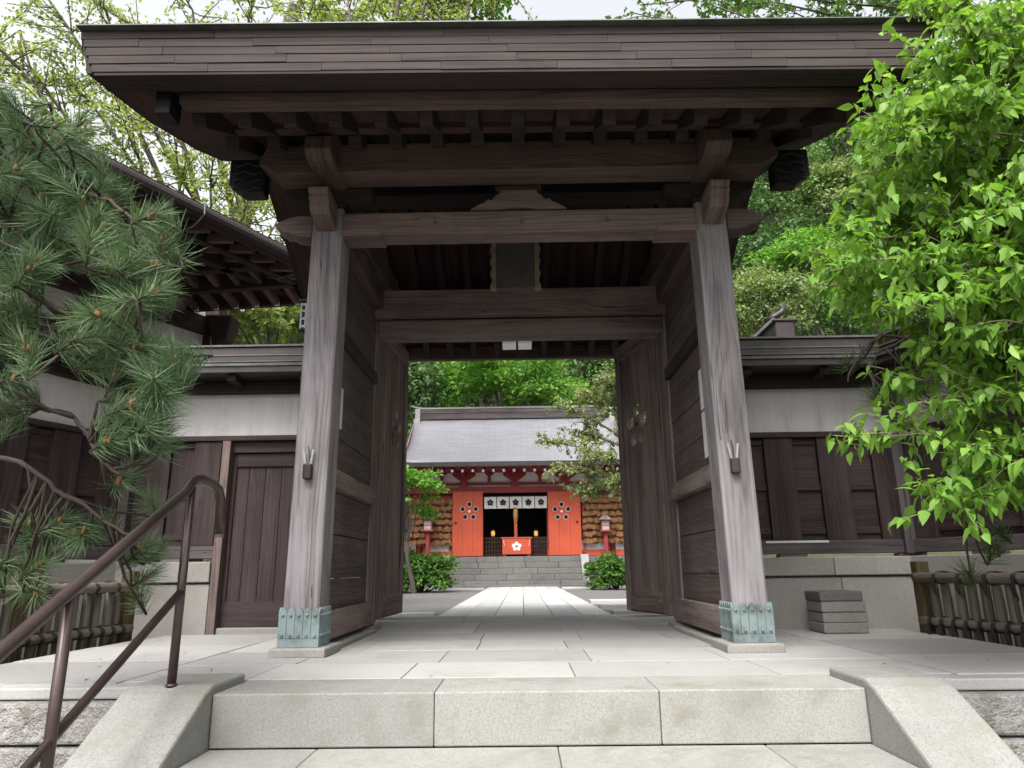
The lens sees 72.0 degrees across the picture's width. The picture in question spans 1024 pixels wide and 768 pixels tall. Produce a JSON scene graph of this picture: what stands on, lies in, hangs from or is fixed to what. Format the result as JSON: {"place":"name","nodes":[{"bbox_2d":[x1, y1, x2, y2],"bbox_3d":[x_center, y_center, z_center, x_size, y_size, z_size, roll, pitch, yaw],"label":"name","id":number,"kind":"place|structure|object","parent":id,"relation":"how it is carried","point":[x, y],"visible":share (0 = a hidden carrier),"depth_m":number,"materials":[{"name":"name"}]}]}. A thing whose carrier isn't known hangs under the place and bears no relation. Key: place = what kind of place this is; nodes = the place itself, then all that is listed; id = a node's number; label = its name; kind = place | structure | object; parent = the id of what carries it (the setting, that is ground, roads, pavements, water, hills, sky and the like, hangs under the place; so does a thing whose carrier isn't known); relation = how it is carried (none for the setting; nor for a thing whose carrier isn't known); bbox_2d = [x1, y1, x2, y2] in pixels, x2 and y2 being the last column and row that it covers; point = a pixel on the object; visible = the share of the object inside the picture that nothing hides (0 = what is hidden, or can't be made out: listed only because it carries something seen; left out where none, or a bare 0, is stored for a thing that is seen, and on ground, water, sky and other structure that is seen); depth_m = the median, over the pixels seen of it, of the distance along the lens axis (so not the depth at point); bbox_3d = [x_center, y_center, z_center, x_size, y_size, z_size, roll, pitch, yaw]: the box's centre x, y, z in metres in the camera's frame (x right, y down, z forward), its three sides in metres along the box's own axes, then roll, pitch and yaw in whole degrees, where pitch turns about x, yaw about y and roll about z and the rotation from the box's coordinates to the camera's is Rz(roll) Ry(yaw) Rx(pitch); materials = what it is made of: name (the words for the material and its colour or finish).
{"place":"outdoors","nodes":[
{"label":"outdoors","id":0,"kind":"place"},
{"bbox_2d":[96,588,625,646],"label":"courtyard","id":1,"kind":"structure","parent":0,"point":[439,602],"depth_m":13.12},
{"bbox_2d":[0,108,301,562],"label":"temple hall","id":2,"kind":"structure","parent":1,"relation":"on","point":[245,267],"depth_m":9.82,"materials":[{"name":"brown wood"}]},
{"bbox_2d":[0,0,483,314],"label":"spring tree","id":3,"kind":"object","parent":1,"relation":"on","point":[242,210],"visible":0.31,"depth_m":17.30,"materials":[{"name":"green plant"}]},
{"bbox_2d":[227,305,303,344],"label":"maple tree","id":4,"kind":"object","parent":1,"relation":"on","point":[259,322],"visible":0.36,"depth_m":18.05,"materials":[{"name":"green plant"}]},
{"bbox_2d":[239,306,300,344],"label":"broadleaf tree","id":5,"kind":"object","parent":1,"relation":"on","point":[254,339],"visible":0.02,"depth_m":25.32,"materials":[{"name":"green plant"}]},
{"bbox_2d":[271,0,537,21],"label":"spring tree","id":6,"kind":"object","parent":1,"relation":"on","point":[374,6],"visible":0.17,"depth_m":17.61,"materials":[{"name":"green plant"}]},
{"bbox_2d":[407,362,445,439],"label":"evergreen tree","id":7,"kind":"object","parent":1,"relation":"on","point":[418,374],"visible":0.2,"depth_m":27.34,"materials":[{"name":"green plant"}]},
{"bbox_2d":[404,464,449,593],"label":"maple tree","id":8,"kind":"object","parent":1,"relation":"on","point":[426,481],"visible":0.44,"depth_m":16.27,"materials":[{"name":"green plant"}]},
{"bbox_2d":[420,515,433,555],"bbox_3d":[-2.562,4.605,21.474,0.440,1.371,0.440,-1,-15,1],"label":"lantern post","id":9,"kind":"object","parent":1,"relation":"on","point":[427,526],"visible":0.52,"depth_m":21.41,"materials":[{"name":"red paint"}]},
{"bbox_2d":[403,547,464,592],"bbox_3d":[-2.198,4.798,16.830,2.276,1.757,2.095,-1,-15,1],"label":"round bush","id":10,"kind":"object","parent":1,"relation":"on","point":[422,564],"visible":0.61,"depth_m":16.47,"materials":[{"name":"green plant"}]},
{"bbox_2d":[373,0,517,20],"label":"broadleaf tree","id":11,"kind":"object","parent":1,"relation":"on","point":[506,4],"visible":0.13,"depth_m":21.01,"materials":[{"name":"green plant"}]},
{"bbox_2d":[425,360,580,406],"bbox_3d":[-0.446,3.177,29.092,6.914,9.903,6.688,-1,-15,1],"label":"maple tree","id":12,"kind":"object","parent":1,"relation":"on","point":[496,380],"visible":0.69,"depth_m":28.52,"materials":[{"name":"green plant"}]},
{"bbox_2d":[428,554,599,588],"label":"shrine steps","id":13,"kind":"structure","parent":1,"relation":"on","point":[541,571],"depth_m":20.32,"materials":[{"name":"stone"}]},
{"bbox_2d":[404,404,624,586],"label":"shrine hall","id":14,"kind":"structure","parent":1,"relation":"on","point":[474,455],"depth_m":22.34,"materials":[{"name":"red wood"}]},
{"bbox_2d":[404,497,452,553],"bbox_3d":[-2.695,4.407,21.972,1.716,1.749,0.100,-1,-15,1],"label":"tablet rack","id":15,"kind":"object","parent":14,"relation":"attached to","point":[451,498],"visible":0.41,"depth_m":21.93,"materials":[{"name":"red paint"}]},
{"bbox_2d":[411,540,417,545],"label":"votive tablets","id":16,"kind":"object","parent":15,"relation":"hanging from","point":[414,542],"visible":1,"depth_m":21.69,"materials":[{"name":"beige wood"}]},
{"bbox_2d":[436,533,442,538],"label":"votive tablets","id":17,"kind":"object","parent":15,"relation":"hanging from","point":[440,535],"visible":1,"depth_m":21.73,"materials":[{"name":"beige wood"}]},
{"bbox_2d":[440,512,446,518],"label":"votive tablets","id":18,"kind":"object","parent":15,"relation":"hanging from","point":[444,514],"visible":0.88,"depth_m":21.89,"materials":[{"name":"beige wood"}]},
{"bbox_2d":[440,539,447,545],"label":"votive tablets","id":19,"kind":"object","parent":15,"relation":"hanging from","point":[444,542],"visible":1,"depth_m":21.69,"materials":[{"name":"beige wood"}]},
{"bbox_2d":[441,499,446,504],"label":"votive tablets","id":20,"kind":"object","parent":15,"relation":"hanging from","point":[443,502],"visible":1,"depth_m":21.99,"materials":[{"name":"beige wood"}]},
{"bbox_2d":[445,526,452,531],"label":"votive tablets","id":21,"kind":"object","parent":15,"relation":"hanging from","point":[450,528],"visible":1,"depth_m":21.78,"materials":[{"name":"beige wood"}]},
{"bbox_2d":[445,519,452,524],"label":"votive tablets","id":22,"kind":"object","parent":15,"relation":"hanging from","point":[448,522],"visible":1,"depth_m":21.83,"materials":[{"name":"beige wood"}]},
{"bbox_2d":[445,533,452,538],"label":"votive tablets","id":23,"kind":"object","parent":15,"relation":"hanging from","point":[448,535],"visible":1,"depth_m":21.73,"materials":[{"name":"beige wood"}]},
{"bbox_2d":[446,539,452,545],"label":"votive tablets","id":24,"kind":"object","parent":15,"relation":"hanging from","point":[449,542],"visible":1,"depth_m":21.67,"materials":[{"name":"beige wood"}]},
{"bbox_2d":[446,499,453,504],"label":"votive tablets","id":25,"kind":"object","parent":15,"relation":"hanging from","point":[449,501],"visible":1,"depth_m":22.00,"materials":[{"name":"beige wood"}]},
{"bbox_2d":[452,491,482,556],"bbox_3d":[-1.376,4.326,21.855,0.942,1.975,0.109,-1,-15,1],"label":"door","id":26,"kind":"structure","parent":14,"relation":"in","point":[467,532],"depth_m":21.83,"materials":[{"name":"paint"}]},
{"bbox_2d":[491,528,494,554],"bbox_3d":[-0.602,5.025,22.368,0.240,0.885,0.228,-1,-15,1],"label":"candle lantern","id":27,"kind":"object","parent":14,"relation":"on","point":[492,532],"visible":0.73,"depth_m":22.39,"materials":[{"name":"metal"}]},
{"bbox_2d":[483,495,547,508],"bbox_3d":[0.114,3.694,22.061,2.084,0.390,0.068,-1,-15,1],"label":"curtain","id":28,"kind":"object","parent":14,"relation":"hanging from","point":[518,501],"depth_m":22.06,"materials":[{"name":"white fabric"}]},
{"bbox_2d":[513,507,517,536],"bbox_3d":[0.113,4.388,21.749,0.220,1.158,0.220,-1,-15,1],"label":"bell rope","id":29,"kind":"object","parent":14,"relation":"hanging from","point":[515,513],"visible":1,"depth_m":21.77,"materials":[{"name":"orange fabric"}]},
{"bbox_2d":[501,537,531,556],"bbox_3d":[0.145,5.025,21.730,0.933,0.575,0.553,-1,-15,1],"label":"offertory box","id":30,"kind":"object","parent":14,"relation":"on","point":[516,545],"visible":1,"depth_m":21.50,"materials":[{"name":"paint"}]},
{"bbox_2d":[534,528,538,555],"bbox_3d":[0.766,5.013,22.351,0.240,0.868,0.228,-1,-15,1],"label":"candle lantern","id":31,"kind":"object","parent":14,"relation":"on","point":[535,532],"visible":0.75,"depth_m":22.37,"materials":[{"name":"metal"}]},
{"bbox_2d":[548,491,581,554],"bbox_3d":[1.630,4.300,21.817,1.009,1.936,0.109,-1,-15,1],"label":"door","id":32,"kind":"structure","parent":14,"relation":"in","point":[564,514],"depth_m":21.79,"materials":[{"name":"paint"}]},
{"bbox_2d":[581,495,622,551],"bbox_3d":[2.976,4.322,21.910,1.564,1.749,0.100,-1,-15,1],"label":"tablet rack","id":33,"kind":"object","parent":14,"relation":"attached to","point":[584,537],"visible":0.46,"depth_m":21.91,"materials":[{"name":"red paint"}]},
{"bbox_2d":[582,524,589,529],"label":"votive tablets","id":34,"kind":"object","parent":33,"relation":"hanging from","point":[586,526],"visible":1,"depth_m":21.74,"materials":[{"name":"beige wood"}]},
{"bbox_2d":[583,517,588,523],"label":"votive tablets","id":35,"kind":"object","parent":33,"relation":"hanging from","point":[586,520],"visible":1,"depth_m":21.79,"materials":[{"name":"beige wood"}]},
{"bbox_2d":[583,504,589,509],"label":"votive tablets","id":36,"kind":"object","parent":33,"relation":"hanging from","point":[587,506],"visible":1,"depth_m":21.91,"materials":[{"name":"beige wood"}]},
{"bbox_2d":[585,511,593,516],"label":"votive tablets","id":37,"kind":"object","parent":33,"relation":"hanging from","point":[589,513],"visible":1,"depth_m":21.84,"materials":[{"name":"beige wood"}]},
{"bbox_2d":[592,530,598,536],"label":"votive tablets","id":38,"kind":"object","parent":33,"relation":"hanging from","point":[594,532],"visible":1,"depth_m":21.71,"materials":[{"name":"beige wood"}]},
{"bbox_2d":[597,537,603,543],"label":"votive tablets","id":39,"kind":"object","parent":33,"relation":"hanging from","point":[600,539],"visible":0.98,"depth_m":21.64,"materials":[{"name":"beige wood"}]},
{"bbox_2d":[609,530,615,536],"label":"votive tablets","id":40,"kind":"object","parent":33,"relation":"hanging from","point":[613,533],"visible":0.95,"depth_m":21.68,"materials":[{"name":"beige wood"}]},
{"bbox_2d":[615,523,621,529],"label":"votive tablets","id":41,"kind":"object","parent":33,"relation":"hanging from","point":[618,526],"visible":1,"depth_m":21.72,"materials":[{"name":"beige wood"}]},
{"bbox_2d":[388,586,652,616],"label":"courtyard kerb","id":42,"kind":"structure","parent":1,"relation":"on","point":[617,606],"depth_m":9.11,"materials":[{"name":"grey stone"}]},
{"bbox_2d":[376,614,667,619],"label":"threshold kerb","id":43,"kind":"structure","parent":1,"relation":"on","point":[517,616],"depth_m":7.16,"materials":[{"name":"stone"}]},
{"bbox_2d":[519,371,598,405],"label":"broadleaf tree","id":44,"kind":"object","parent":1,"relation":"on","point":[537,401],"visible":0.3,"depth_m":28.49,"materials":[{"name":"green plant"}]},
{"bbox_2d":[533,361,645,504],"bbox_3d":[1.973,2.263,17.235,2.798,5.499,1.812,6,-16,-22],"label":"sparse tree","id":45,"kind":"object","parent":1,"relation":"on","point":[585,435],"visible":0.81,"depth_m":17.39,"materials":[{"name":"green plant"}]},
{"bbox_2d":[583,550,625,589],"bbox_3d":[2.332,4.842,17.111,1.300,1.606,1.272,-1,-15,1],"label":"round bush","id":46,"kind":"object","parent":1,"relation":"on","point":[610,568],"visible":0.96,"depth_m":16.92,"materials":[{"name":"green plant"}]},
{"bbox_2d":[598,512,612,554],"bbox_3d":[2.840,4.556,21.405,0.440,1.302,0.440,-1,-15,1],"label":"lantern post","id":47,"kind":"object","parent":1,"relation":"on","point":[604,519],"visible":0.77,"depth_m":21.34,"materials":[{"name":"red paint"}]},
{"bbox_2d":[605,0,1022,146],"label":"overhanging tree","id":48,"kind":"object","parent":1,"relation":"on","point":[747,7],"visible":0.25,"depth_m":13.17,"materials":[{"name":"green plant"}]},
{"bbox_2d":[0,0,1015,556],"label":"sky","id":49,"kind":"structure","parent":0,"point":[545,9],"materials":[{"name":"white"}]},
{"bbox_2d":[0,616,1023,684],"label":"landing pavement","id":50,"kind":"structure","parent":0,"point":[527,647],"depth_m":4.03,"materials":[{"name":"stone"}]},
{"bbox_2d":[114,344,340,638],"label":"boundary wall","id":51,"kind":"structure","parent":50,"relation":"on","point":[243,422],"depth_m":6.11,"materials":[{"name":"paint"}]},
{"bbox_2d":[219,453,294,626],"bbox_3d":[-2.161,1.321,6.073,0.575,1.457,0.055,-1,-15,1],"label":"door","id":52,"kind":"structure","parent":51,"relation":"in","point":[255,565],"depth_m":6.06,"materials":[{"name":"brown wood"}]},
{"bbox_2d":[75,16,933,658],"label":"temple gate","id":53,"kind":"structure","parent":50,"relation":"on","point":[405,176],"depth_m":4.70,"materials":[{"name":"brown wood"}]},
{"bbox_2d":[298,299,306,339],"bbox_3d":[-1.472,-0.470,5.273,0.225,0.300,0.150,-1,-15,1],"label":"hanging lantern","id":54,"kind":"object","parent":53,"relation":"attached to","point":[303,302],"visible":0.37,"depth_m":5.21,"materials":[{"name":"metal"}]},
{"bbox_2d":[302,446,314,479],"bbox_3d":[-1.267,0.487,4.380,0.077,0.211,0.058,-1,-15,1],"label":"stick holder","id":55,"kind":"object","parent":53,"relation":"attached to","point":[307,473],"visible":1,"depth_m":4.35,"materials":[{"name":"brown wood"}]},
{"bbox_2d":[339,388,343,428],"bbox_3d":[-1.192,0.160,4.809,0.042,0.280,0.130,-1,-15,1],"label":"paper notice","id":56,"kind":"object","parent":53,"relation":"attached to","point":[341,411],"visible":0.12,"depth_m":4.84,"materials":[{"name":"white paper"}]},
{"bbox_2d":[376,343,408,618],"bbox_3d":[-1.154,0.841,6.807,0.067,2.665,0.882,-2,-15,4],"label":"door","id":57,"kind":"structure","parent":53,"relation":"in","point":[389,595],"depth_m":6.76,"materials":[{"name":"brown wood"}]},
{"bbox_2d":[490,243,540,290],"bbox_3d":[0.025,-1.047,5.525,0.396,0.618,0.163,-1,-15,1],"label":"name plaque","id":58,"kind":"object","parent":53,"relation":"hanging from","point":[515,265],"visible":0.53,"depth_m":5.50,"materials":[{"name":"wood"}]},
{"bbox_2d":[501,341,532,349],"bbox_3d":[0.048,-0.455,6.800,0.320,0.210,0.176,-1,-15,1],"label":"ceiling lamp","id":59,"kind":"object","parent":53,"relation":"attached to","point":[511,345],"visible":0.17,"depth_m":6.75,"materials":[{"name":"metal"}]},
{"bbox_2d":[614,339,673,615],"bbox_3d":[1.252,0.805,6.783,0.067,2.665,0.914,3,-15,-15],"label":"door","id":60,"kind":"structure","parent":53,"relation":"in","point":[648,579],"depth_m":6.72,"materials":[{"name":"brown wood"}]},
{"bbox_2d":[698,368,703,409],"bbox_3d":[1.321,0.028,4.817,0.042,0.280,0.150,-1,-15,1],"label":"paper notice","id":61,"kind":"object","parent":53,"relation":"attached to","point":[701,390],"visible":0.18,"depth_m":4.84,"materials":[{"name":"white paper"}]},
{"bbox_2d":[701,411,708,457],"bbox_3d":[1.324,0.332,4.737,0.042,0.310,0.150,-1,-15,1],"label":"paper notice","id":62,"kind":"object","parent":53,"relation":"attached to","point":[704,435],"visible":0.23,"depth_m":4.77,"materials":[{"name":"white paper"}]},
{"bbox_2d":[727,440,740,473],"bbox_3d":[1.368,0.447,4.351,0.077,0.211,0.058,-1,-15,1],"label":"stick holder","id":63,"kind":"object","parent":53,"relation":"attached to","point":[735,467],"visible":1,"depth_m":4.32,"materials":[{"name":"brown wood"}]},
{"bbox_2d":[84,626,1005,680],"bbox_3d":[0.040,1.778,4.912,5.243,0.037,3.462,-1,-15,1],"label":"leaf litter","id":64,"kind":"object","parent":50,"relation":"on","point":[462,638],"visible":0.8,"depth_m":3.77,"materials":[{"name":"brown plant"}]},
{"bbox_2d":[739,335,926,631],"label":"boundary wall","id":65,"kind":"structure","parent":50,"relation":"on","point":[813,496],"depth_m":5.76,"materials":[{"name":"stone"}]},
{"bbox_2d":[752,303,798,336],"bbox_3d":[3.045,-0.036,8.483,0.866,1.462,1.520,-1,-15,1],"label":"ridge ornament","id":66,"kind":"object","parent":65,"relation":"on","point":[774,325],"visible":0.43,"depth_m":7.88,"materials":[{"name":"grey tile"}]},
{"bbox_2d":[763,550,1023,557],"bbox_3d":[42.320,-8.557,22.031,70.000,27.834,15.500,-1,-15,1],"label":"wall ledge","id":67,"kind":"structure","parent":65,"relation":"attached to","point":[882,554],"depth_m":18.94,"materials":[{"name":"grey stone"}]},
{"bbox_2d":[809,621,868,633],"bbox_3d":[2.415,1.797,5.221,0.320,0.072,0.280,-1,-15,1],"label":"stone slab","id":68,"kind":"object","parent":50,"relation":"on","point":[836,628],"depth_m":5.09,"materials":[{"name":"grey stone"}]},
{"bbox_2d":[808,610,867,622],"bbox_3d":[2.418,1.726,5.241,0.320,0.072,0.276,-1,-15,1],"label":"stone slab","id":69,"kind":"object","parent":68,"relation":"on","point":[839,617],"depth_m":5.11,"materials":[{"name":"grey stone"}]},
{"bbox_2d":[806,600,865,611],"bbox_3d":[2.410,1.653,5.257,0.320,0.075,0.283,-1,-15,1],"label":"stone slab","id":70,"kind":"object","parent":69,"relation":"on","point":[837,606],"depth_m":5.12,"materials":[{"name":"grey stone"}]},
{"bbox_2d":[805,590,862,600],"bbox_3d":[2.400,1.582,5.273,0.312,0.068,0.288,-1,-15,1],"label":"stone slab","id":71,"kind":"object","parent":70,"relation":"on","point":[831,595],"depth_m":5.14,"materials":[{"name":"grey stone"}]},
{"bbox_2d":[439,586,609,615],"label":"courtyard path","id":72,"kind":"structure","parent":0,"point":[553,600],"depth_m":9.96,"materials":[{"name":"grey stone"}]},
{"bbox_2d":[239,743,837,750],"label":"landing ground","id":73,"kind":"structure","parent":0,"point":[536,746],"depth_m":3.19,"materials":[{"name":"stone"}]},
{"bbox_2d":[203,104,1023,561],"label":"hill","id":74,"kind":"structure","parent":0,"point":[759,262],"depth_m":55.36,"materials":[{"name":"green plant"}]},
{"bbox_2d":[408,362,502,406],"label":"evergreen tree","id":75,"kind":"object","parent":74,"relation":"on","point":[432,401],"visible":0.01,"depth_m":32.45,"materials":[{"name":"green plant"}]},
{"bbox_2d":[439,366,485,406],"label":"evergreen tree","id":76,"kind":"object","parent":74,"relation":"on","point":[482,405],"depth_m":39.01,"materials":[{"name":"green plant"}]},
{"bbox_2d":[503,359,615,405],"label":"broadleaf tree","id":77,"kind":"object","parent":74,"relation":"on","point":[575,363],"visible":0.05,"depth_m":33.02,"materials":[{"name":"green plant"}]},
{"bbox_2d":[206,85,998,561],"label":"undergrowth","id":78,"kind":"object","parent":74,"relation":"on","point":[602,359],"visible":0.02,"depth_m":48.74,"materials":[{"name":"green plant"}]},
{"bbox_2d":[562,359,645,414],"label":"evergreen tree","id":79,"kind":"object","parent":74,"relation":"on","point":[588,372],"visible":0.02,"depth_m":36.89,"materials":[{"name":"green plant"}]},
{"bbox_2d":[731,189,835,322],"bbox_3d":[13.178,-3.215,37.895,8.525,16.167,8.235,6,-16,-26],"label":"evergreen tree","id":80,"kind":"object","parent":74,"relation":"on","point":[757,242],"visible":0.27,"depth_m":37.53,"materials":[{"name":"green plant"}]},
{"bbox_2d":[732,258,836,336],"bbox_3d":[10.306,0.728,27.576,5.822,11.580,5.741,-1,-15,1],"label":"broadleaf tree","id":81,"kind":"object","parent":74,"relation":"on","point":[763,291],"visible":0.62,"depth_m":27.27,"materials":[{"name":"green plant"}]},
{"bbox_2d":[742,141,850,270],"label":"broadleaf tree","id":82,"kind":"object","parent":74,"relation":"on","point":[763,188],"visible":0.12,"depth_m":42.44,"materials":[{"name":"green plant"}]},
{"bbox_2d":[742,223,859,335],"bbox_3d":[13.997,-1.131,32.311,5.952,12.720,6.212,-1,-15,1],"label":"broadleaf tree","id":83,"kind":"object","parent":74,"relation":"on","point":[790,243],"visible":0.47,"depth_m":32.32,"materials":[{"name":"green plant"}]},
{"bbox_2d":[774,157,896,334],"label":"flowering tree","id":84,"kind":"object","parent":74,"relation":"on","point":[838,187],"visible":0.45,"depth_m":40.66,"materials":[{"name":"plant"}]},
{"bbox_2d":[780,267,893,335],"bbox_3d":[13.503,-0.147,28.689,5.791,10.089,5.489,-1,-15,1],"label":"broadleaf tree","id":85,"kind":"object","parent":74,"relation":"on","point":[845,330],"visible":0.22,"depth_m":28.87,"materials":[{"name":"green plant"}]},
{"bbox_2d":[805,86,910,333],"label":"broadleaf tree","id":86,"kind":"object","parent":74,"relation":"on","point":[842,142],"visible":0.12,"depth_m":52.52,"materials":[{"name":"green plant"}]},
{"bbox_2d":[800,184,927,327],"bbox_3d":[20.218,-4.643,38.181,8.524,13.535,9.184,-13,-19,40],"label":"evergreen tree","id":87,"kind":"object","parent":74,"relation":"on","point":[849,207],"visible":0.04,"depth_m":38.21,"materials":[{"name":"green plant"}]},
{"bbox_2d":[842,108,1007,202],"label":"broadleaf tree","id":88,"kind":"object","parent":74,"relation":"on","point":[875,142],"visible":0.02,"depth_m":42.72,"materials":[{"name":"green plant"}]},
{"bbox_2d":[920,136,1021,266],"bbox_3d":[25.610,-7.094,36.437,11.037,12.265,11.096,-1,-15,1],"label":"evergreen tree","id":89,"kind":"object","parent":74,"relation":"on","point":[928,187],"depth_m":37.94,"materials":[{"name":"green plant"}]},
{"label":"planting ground","id":90,"kind":"structure","parent":0,"visible":0},
{"bbox_2d":[0,571,139,664],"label":"bamboo fence","id":91,"kind":"object","parent":90,"relation":"on","point":[115,626],"visible":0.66,"depth_m":4.87,"materials":[{"name":"brown wood"}]},
{"bbox_2d":[0,300,142,656],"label":"boundary wall","id":92,"kind":"structure","parent":90,"relation":"on","point":[55,448],"depth_m":5.59,"materials":[{"name":"stone"}]},
{"bbox_2d":[0,71,212,616],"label":"pine tree","id":93,"kind":"object","parent":90,"relation":"on","point":[129,263],"visible":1,"depth_m":2.67,"materials":[{"name":"green plant"}]},
{"bbox_2d":[780,0,1023,544],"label":"leafy tree","id":94,"kind":"object","parent":90,"relation":"on","point":[979,270],"visible":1,"depth_m":3.04,"materials":[{"name":"green plant"}]},
{"bbox_2d":[825,92,1023,592],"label":"pine tree","id":95,"kind":"object","parent":90,"relation":"on","point":[1000,531],"visible":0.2,"depth_m":4.03,"materials":[{"name":"green plant"}]},
{"bbox_2d":[843,302,1023,645],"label":"boundary wall","id":96,"kind":"structure","parent":90,"relation":"on","point":[932,534],"depth_m":5.36,"materials":[{"name":"stone"}]},
{"bbox_2d":[910,561,1023,647],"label":"bamboo fence","id":97,"kind":"object","parent":90,"relation":"on","point":[932,619],"visible":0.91,"depth_m":4.70,"materials":[{"name":"brown wood"}]},
{"label":"ground","id":98,"kind":"structure","parent":0,"visible":0},
{"bbox_2d":[0,682,142,767],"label":"retaining wall","id":99,"kind":"structure","parent":98,"relation":"on","point":[23,711],"depth_m":3.04,"materials":[{"name":"stone"}]},
{"bbox_2d":[62,666,1023,767],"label":"stone steps","id":100,"kind":"structure","parent":98,"relation":"on","point":[881,717],"depth_m":2.82,"materials":[{"name":"stone"}]},
{"bbox_2d":[0,474,225,767],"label":"handrail","id":101,"kind":"object","parent":100,"relation":"on","point":[64,599],"visible":0.99,"depth_m":2.38,"materials":[{"name":"brown metal"}]},
{"bbox_2d":[930,673,1023,762],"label":"retaining wall","id":102,"kind":"structure","parent":98,"relation":"on","point":[995,702],"depth_m":3.00,"materials":[{"name":"stone"}]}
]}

